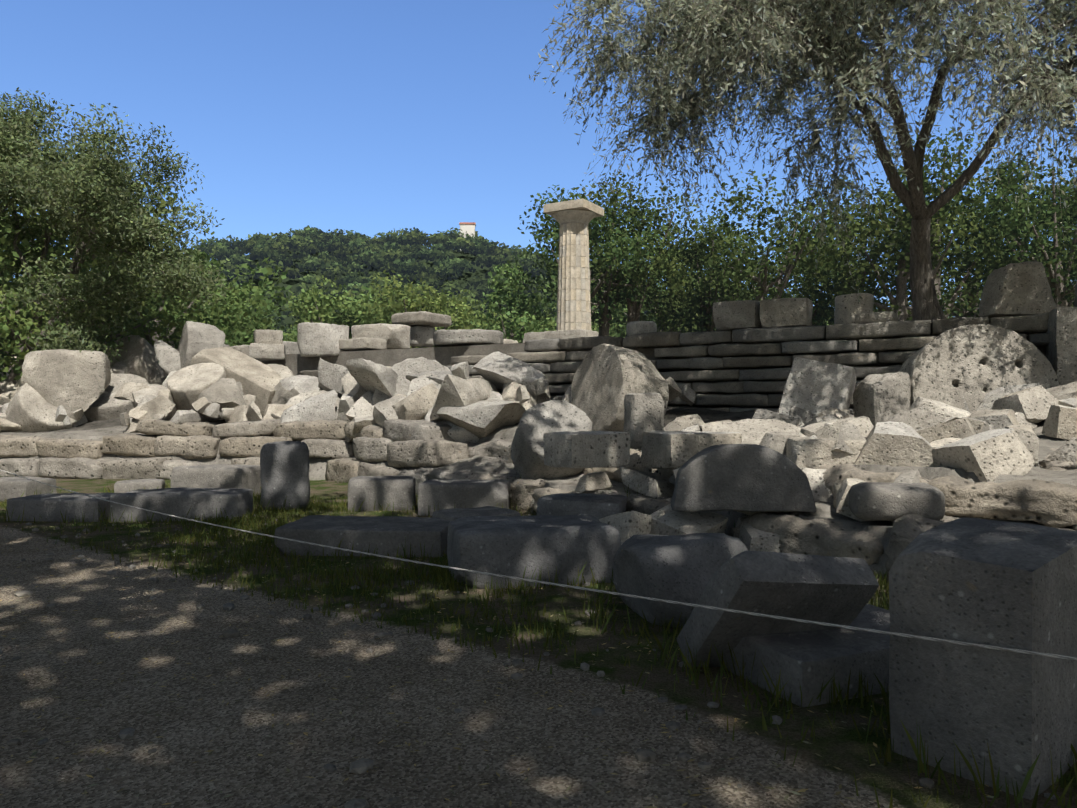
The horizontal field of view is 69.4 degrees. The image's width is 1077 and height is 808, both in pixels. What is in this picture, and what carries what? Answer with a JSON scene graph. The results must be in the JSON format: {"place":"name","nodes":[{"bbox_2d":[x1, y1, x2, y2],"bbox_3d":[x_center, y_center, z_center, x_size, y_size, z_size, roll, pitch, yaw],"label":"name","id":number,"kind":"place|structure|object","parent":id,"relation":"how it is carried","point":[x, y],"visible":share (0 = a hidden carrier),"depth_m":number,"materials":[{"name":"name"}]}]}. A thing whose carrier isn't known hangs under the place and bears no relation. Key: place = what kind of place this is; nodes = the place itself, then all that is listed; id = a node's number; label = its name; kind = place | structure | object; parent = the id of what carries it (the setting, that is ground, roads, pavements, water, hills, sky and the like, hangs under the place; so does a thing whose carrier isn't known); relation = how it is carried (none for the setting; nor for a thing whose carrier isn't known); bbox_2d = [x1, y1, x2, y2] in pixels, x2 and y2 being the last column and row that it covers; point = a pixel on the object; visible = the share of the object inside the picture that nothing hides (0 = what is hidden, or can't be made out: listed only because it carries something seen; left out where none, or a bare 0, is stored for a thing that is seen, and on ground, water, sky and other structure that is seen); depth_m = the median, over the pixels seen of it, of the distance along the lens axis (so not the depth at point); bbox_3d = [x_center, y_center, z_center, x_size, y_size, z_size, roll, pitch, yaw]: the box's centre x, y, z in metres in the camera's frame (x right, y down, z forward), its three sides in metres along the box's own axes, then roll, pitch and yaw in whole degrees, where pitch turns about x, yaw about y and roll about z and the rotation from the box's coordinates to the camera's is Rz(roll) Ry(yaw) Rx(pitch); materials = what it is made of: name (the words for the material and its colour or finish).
{"place":"outdoors","nodes":[
{"label":"outdoors","id":0,"kind":"place"},
{"bbox_2d":[210,247,652,337],"bbox_3d":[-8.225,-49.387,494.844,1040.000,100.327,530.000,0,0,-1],"label":"bushes","id":1,"kind":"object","parent":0,"point":[294,283],"depth_m":389.75,"materials":[{"name":"green plant"}]},
{"bbox_2d":[174,225,668,339],"bbox_3d":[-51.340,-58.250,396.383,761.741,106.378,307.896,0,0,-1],"label":"wooded hill","id":2,"kind":"structure","parent":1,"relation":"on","point":[382,251],"depth_m":393.70,"materials":[{"name":"green plant"}]},
{"bbox_2d":[459,222,475,249],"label":"hill house","id":3,"kind":"structure","parent":2,"relation":"on","point":[469,227],"depth_m":451.30,"materials":[{"name":"white paint"}]},
{"bbox_2d":[0,405,1076,807],"bbox_3d":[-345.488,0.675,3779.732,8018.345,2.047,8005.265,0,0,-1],"label":"terrain","id":4,"kind":"structure","parent":0,"point":[178,769],"depth_m":4.40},
{"bbox_2d":[0,476,56,501],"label":"block","id":5,"kind":"object","parent":4,"relation":"on","point":[13,487],"depth_m":13.38,"materials":[{"name":"grey stone"}]},
{"bbox_2d":[6,493,121,521],"bbox_3d":[-6.906,1.537,11.488,1.434,0.392,0.832,0,0,4],"label":"block","id":6,"kind":"object","parent":4,"relation":"on","point":[71,506],"depth_m":11.10,"materials":[{"name":"grey stone"}]},
{"bbox_2d":[22,349,110,419],"bbox_3d":[-12.499,-0.471,20.698,1.971,1.944,1.413,0,0,-21],"label":"boulder","id":7,"kind":"object","parent":4,"relation":"on","point":[70,381],"visible":0.73,"depth_m":20.15,"materials":[{"name":"stone"}]},
{"bbox_2d":[0,87,231,393],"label":"tree","id":8,"kind":"object","parent":4,"relation":"on","point":[79,175],"depth_m":22.24,"materials":[{"name":"green plant"}]},
{"bbox_2d":[114,479,164,492],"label":"block","id":9,"kind":"object","parent":4,"relation":"on","point":[123,486],"depth_m":14.15,"materials":[{"name":"grey stone"}]},
{"bbox_2d":[110,487,252,521],"bbox_3d":[-5.234,1.496,11.511,1.813,0.456,0.837,0,0,-5],"label":"block","id":10,"kind":"object","parent":4,"relation":"on","point":[181,502],"depth_m":11.13,"materials":[{"name":"grey stone"}]},
{"bbox_2d":[171,464,260,496],"bbox_3d":[-5.767,1.409,13.990,1.378,0.631,0.830,0,0,7],"label":"block","id":11,"kind":"object","parent":4,"relation":"on","point":[225,476],"depth_m":13.61,"materials":[{"name":"grey stone"}]},
{"bbox_2d":[0,419,468,494],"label":"retaining wall courses","id":12,"kind":"object","parent":4,"relation":"on","point":[396,444],"visible":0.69,"depth_m":17.42,"materials":[{"name":"beige stone"}]},
{"bbox_2d":[190,346,281,415],"bbox_3d":[-7.810,-0.637,20.785,2.728,0.795,1.336,25,18,17],"label":"tilted slab","id":13,"kind":"object","parent":4,"relation":"on","point":[259,380],"visible":0.46,"depth_m":20.38,"materials":[{"name":"stone"}]},
{"bbox_2d":[0,335,503,442],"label":"stone rubble","id":14,"kind":"object","parent":4,"relation":"on","point":[30,409],"visible":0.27,"depth_m":19.72,"materials":[{"name":"stone"}]},
{"bbox_2d":[410,326,434,346],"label":"stone block","id":15,"kind":"structure","parent":14,"relation":"on","point":[421,336],"depth_m":23.49,"materials":[{"name":"stone"}]},
{"bbox_2d":[391,311,451,326],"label":"stone slab","id":16,"kind":"structure","parent":15,"relation":"on","point":[421,318],"depth_m":23.35,"materials":[{"name":"stone"}]},
{"bbox_2d":[260,441,309,510],"bbox_3d":[-4.062,1.163,12.492,0.749,1.133,0.503,0,0,-11],"label":"upright stone","id":17,"kind":"object","parent":4,"relation":"on","point":[284,469],"visible":0.83,"depth_m":12.27,"materials":[{"name":"grey stone"}]},
{"bbox_2d":[275,515,449,556],"bbox_3d":[-1.966,1.544,9.116,1.918,0.348,1.066,0,0,5],"label":"slab","id":18,"kind":"object","parent":4,"relation":"on","point":[387,534],"depth_m":8.63,"materials":[{"name":"grey stone"}]},
{"bbox_2d":[347,476,415,510],"bbox_3d":[-2.524,1.452,12.593,1.069,0.547,0.774,0,0,-6],"label":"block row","id":19,"kind":"object","parent":4,"relation":"on","point":[399,491],"visible":0.92,"depth_m":12.23,"materials":[{"name":"grey stone"}]},
{"bbox_2d":[418,479,510,515],"bbox_3d":[-1.125,1.454,12.028,1.371,0.549,0.826,0,0,3],"label":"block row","id":20,"kind":"object","parent":4,"relation":"on","point":[459,493],"visible":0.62,"depth_m":11.64,"materials":[{"name":"grey stone"}]},
{"bbox_2d":[432,506,520,520],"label":"block","id":21,"kind":"object","parent":4,"relation":"on","point":[451,514],"depth_m":9.44,"materials":[{"name":"grey stone"}]},
{"bbox_2d":[0,505,993,807],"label":"fallen olive leaves","id":22,"kind":"object","parent":4,"relation":"on","point":[374,705],"visible":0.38,"depth_m":4.28,"materials":[{"name":"plant"}]},
{"bbox_2d":[8,333,1045,406],"bbox_3d":[-1.963,0.102,35.610,74.000,3.140,27.250,0,0,31],"label":"temple platform","id":23,"kind":"object","parent":4,"relation":"on","point":[295,364],"depth_m":20.04,"materials":[{"name":"stone"}]},
{"bbox_2d":[250,343,285,360],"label":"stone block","id":24,"kind":"structure","parent":23,"relation":"on","point":[266,351],"depth_m":22.36,"materials":[{"name":"stone"}]},
{"bbox_2d":[253,329,282,343],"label":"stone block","id":25,"kind":"structure","parent":24,"relation":"on","point":[268,336],"depth_m":22.45,"materials":[{"name":"stone"}]},
{"bbox_2d":[12,329,598,366],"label":"stylobate fragments","id":26,"kind":"object","parent":23,"relation":"on","point":[459,337],"visible":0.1,"depth_m":21.52,"materials":[{"name":"stone"}]},
{"bbox_2d":[297,322,348,356],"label":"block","id":27,"kind":"object","parent":23,"relation":"on","point":[317,339],"visible":0.83,"depth_m":21.68,"materials":[{"name":"stone"}]},
{"bbox_2d":[351,324,409,349],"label":"block","id":28,"kind":"object","parent":23,"relation":"on","point":[395,336],"depth_m":22.44,"materials":[{"name":"stone"}]},
{"bbox_2d":[543,198,603,330],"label":"column","id":29,"kind":"structure","parent":23,"relation":"on","point":[573,218],"depth_m":46.26,"materials":[{"name":"stone"}]},
{"bbox_2d":[0,514,1055,807],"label":"path pebbles","id":30,"kind":"object","parent":4,"relation":"on","point":[360,766],"visible":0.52,"depth_m":4.70,"materials":[{"name":"stone"}]},
{"bbox_2d":[447,514,620,588],"bbox_3d":[-0.072,1.436,7.610,1.570,0.599,1.045,0,0,-13],"label":"block","id":31,"kind":"object","parent":4,"relation":"on","point":[571,545],"depth_m":7.15,"materials":[{"name":"grey stone"}]},
{"bbox_2d":[0,340,1076,551],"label":"rubble pile blocks","id":32,"kind":"structure","parent":4,"relation":"on","point":[992,437],"depth_m":11.79,"materials":[{"name":"stone"}]},
{"bbox_2d":[178,321,224,368],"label":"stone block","id":33,"kind":"structure","parent":32,"relation":"on","point":[196,338],"depth_m":21.89,"materials":[{"name":"stone"}]},
{"bbox_2d":[786,436,865,468],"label":"block","id":34,"kind":"object","parent":32,"relation":"on","point":[805,452],"depth_m":9.38,"materials":[{"name":"stone"}]},
{"bbox_2d":[0,472,1076,807],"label":"grass tufts","id":35,"kind":"object","parent":4,"relation":"on","point":[320,506],"visible":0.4,"depth_m":6.75,"materials":[{"name":"green plant"}]},
{"bbox_2d":[511,399,591,479],"bbox_3d":[0.255,0.663,12.611,1.337,1.324,0.856,-14,-34,-29],"label":"column drum","id":36,"kind":"object","parent":4,"relation":"on","point":[537,422],"visible":0.6,"depth_m":12.30,"materials":[{"name":"stone"}]},
{"bbox_2d":[536,493,627,519],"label":"block","id":37,"kind":"object","parent":4,"relation":"on","point":[598,506],"depth_m":9.82,"materials":[{"name":"grey stone"}]},
{"bbox_2d":[571,344,668,431],"bbox_3d":[1.473,-0.169,14.376,1.051,1.835,1.798,9,-42,-29],"label":"boulder","id":38,"kind":"object","parent":4,"relation":"on","point":[607,378],"visible":0.71,"depth_m":13.84,"materials":[{"name":"stone"}]},
{"bbox_2d":[299,312,1050,411],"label":"temple wall courses","id":39,"kind":"object","parent":4,"relation":"on","point":[557,365],"visible":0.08,"depth_m":15.31,"materials":[{"name":"stone"}]},
{"bbox_2d":[626,321,656,335],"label":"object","id":40,"kind":"structure","parent":39,"relation":"on","point":[636,327],"depth_m":17.16,"materials":[{"name":"stone"}]},
{"bbox_2d":[713,300,761,330],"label":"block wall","id":41,"kind":"structure","parent":39,"relation":"on","point":[732,315],"depth_m":15.72,"materials":[{"name":"stone"}]},
{"bbox_2d":[759,298,812,327],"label":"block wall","id":42,"kind":"structure","parent":39,"relation":"on","point":[787,312],"depth_m":15.22,"materials":[{"name":"stone"}]},
{"bbox_2d":[834,293,873,324],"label":"stone block","id":43,"kind":"structure","parent":39,"relation":"on","point":[847,307],"depth_m":15.30,"materials":[{"name":"stone"}]},
{"bbox_2d":[855,311,897,323],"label":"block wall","id":44,"kind":"structure","parent":39,"relation":"on","point":[869,317],"depth_m":14.61,"materials":[{"name":"stone"}]},
{"bbox_2d":[979,261,1056,319],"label":"stone block","id":45,"kind":"structure","parent":39,"relation":"on","point":[1017,289],"depth_m":13.38,"materials":[{"name":"stone"}]},
{"bbox_2d":[1074,281,1076,306],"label":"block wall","id":46,"kind":"structure","parent":39,"relation":"on","point":[1075,300],"depth_m":13.25,"materials":[{"name":"stone"}]},
{"bbox_2d":[613,533,747,627],"bbox_3d":[1.134,1.385,6.098,1.148,0.731,0.998,0,0,11],"label":"block boulder","id":47,"kind":"object","parent":4,"relation":"on","point":[682,568],"visible":0.71,"depth_m":5.80,"materials":[{"name":"grey stone"}]},
{"bbox_2d":[671,444,816,511],"bbox_3d":[2.251,0.808,8.651,1.535,0.746,0.538,0,0,7],"label":"fragment","id":48,"kind":"object","parent":4,"relation":"on","point":[746,477],"visible":1,"depth_m":8.41,"materials":[{"name":"grey stone"}]},
{"bbox_2d":[415,439,1076,569],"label":"rocks","id":49,"kind":"object","parent":4,"relation":"on","point":[1048,503],"visible":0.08,"depth_m":7.93,"materials":[{"name":"grey stone"}]},
{"bbox_2d":[543,431,629,467],"bbox_3d":[0.608,0.577,9.923,0.912,0.455,0.713,0,0,-31],"label":"block","id":50,"kind":"object","parent":49,"relation":"on","point":[586,449],"depth_m":9.65,"materials":[{"name":"stone"}]},
{"bbox_2d":[641,430,741,469],"bbox_3d":[2.064,0.624,10.554,1.125,0.528,0.837,0,0,-21],"label":"block","id":51,"kind":"object","parent":49,"relation":"on","point":[662,449],"depth_m":10.20,"materials":[{"name":"stone"}]},
{"bbox_2d":[623,393,663,449],"bbox_3d":[1.485,0.238,10.938,0.518,0.803,0.426,0,0,-16],"label":"upright stone","id":52,"kind":"object","parent":51,"relation":"on","point":[643,412],"visible":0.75,"depth_m":10.75,"materials":[{"name":"stone"}]},
{"bbox_2d":[849,482,944,520],"bbox_3d":[3.615,0.994,7.880,0.865,0.378,0.563,0,0,14],"label":"dark stone","id":53,"kind":"object","parent":49,"relation":"on","point":[878,501],"visible":0.9,"depth_m":7.66,"materials":[{"name":"grey stone"}]},
{"bbox_2d":[708,419,806,456],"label":"stone block","id":54,"kind":"structure","parent":4,"relation":"on","point":[752,431],"depth_m":10.80,"materials":[{"name":"stone"}]},
{"bbox_2d":[677,550,878,666],"bbox_3d":[1.489,1.310,4.884,1.014,0.866,0.257,6,36,-19],"label":"leaning slab","id":55,"kind":"object","parent":4,"relation":"on","point":[833,590],"visible":0.77,"depth_m":4.67,"materials":[{"name":"grey stone"}]},
{"bbox_2d":[725,603,889,707],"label":"stone block","id":56,"kind":"structure","parent":4,"relation":"on","point":[809,661],"depth_m":4.49,"materials":[{"name":"grey stone"}]},
{"bbox_2d":[779,357,855,414],"bbox_3d":[4.478,-0.118,12.488,0.988,1.085,0.635,14,-11,28],"label":"leaning block","id":57,"kind":"object","parent":4,"relation":"on","point":[815,387],"visible":0.6,"depth_m":12.24,"materials":[{"name":"stone"}]},
{"bbox_2d":[853,372,909,425],"bbox_3d":[5.430,0.015,12.308,0.690,1.013,0.581,0,-4,-13],"label":"upright block","id":58,"kind":"object","parent":4,"relation":"on","point":[884,397],"visible":0.69,"depth_m":12.07,"materials":[{"name":"stone"}]},
{"bbox_2d":[898,324,1058,411],"bbox_3d":[7.046,-0.070,12.731,2.284,2.267,1.283,26,-9,13],"label":"drum with dowel holes","id":59,"kind":"object","parent":4,"relation":"on","point":[973,365],"visible":0.44,"depth_m":12.25,"materials":[{"name":"stone"}]},
{"bbox_2d":[889,518,1076,799],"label":"upright block","id":60,"kind":"object","parent":4,"relation":"on","point":[1013,585],"visible":0.92,"depth_m":3.44,"materials":[{"name":"grey stone"}]},
{"bbox_2d":[1045,307,1076,385],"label":"stone block","id":61,"kind":"object","parent":4,"relation":"on","point":[1061,353],"visible":0.44,"depth_m":12.26,"materials":[{"name":"stone"}]},
{"bbox_3d":[2.982,1.260,2.363,0.050,0.825,0.050,0,0,-1],"label":"rope post","id":62,"kind":"object","parent":4,"relation":"on","visible":0},
{"bbox_2d":[0,469,1076,660],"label":"rope barrier","id":63,"kind":"object","parent":62,"relation":"attached to","point":[880,631],"visible":1,"depth_m":4.25,"materials":[{"name":"grey fabric"}]},
{"bbox_2d":[0,127,1076,381],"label":"tree belt","id":64,"kind":"object","parent":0,"point":[234,319],"depth_m":58.75,"materials":[{"name":"green plant"}]},
{"bbox_2d":[0,0,1076,316],"label":"sky","id":65,"kind":"structure","parent":0,"point":[369,118],"materials":[{"name":"blue"}]},
{"bbox_2d":[529,0,1076,320],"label":"olive tree","id":66,"kind":"object","parent":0,"point":[1000,21],"depth_m":12.42,"materials":[{"name":"green plant"}]}
]}

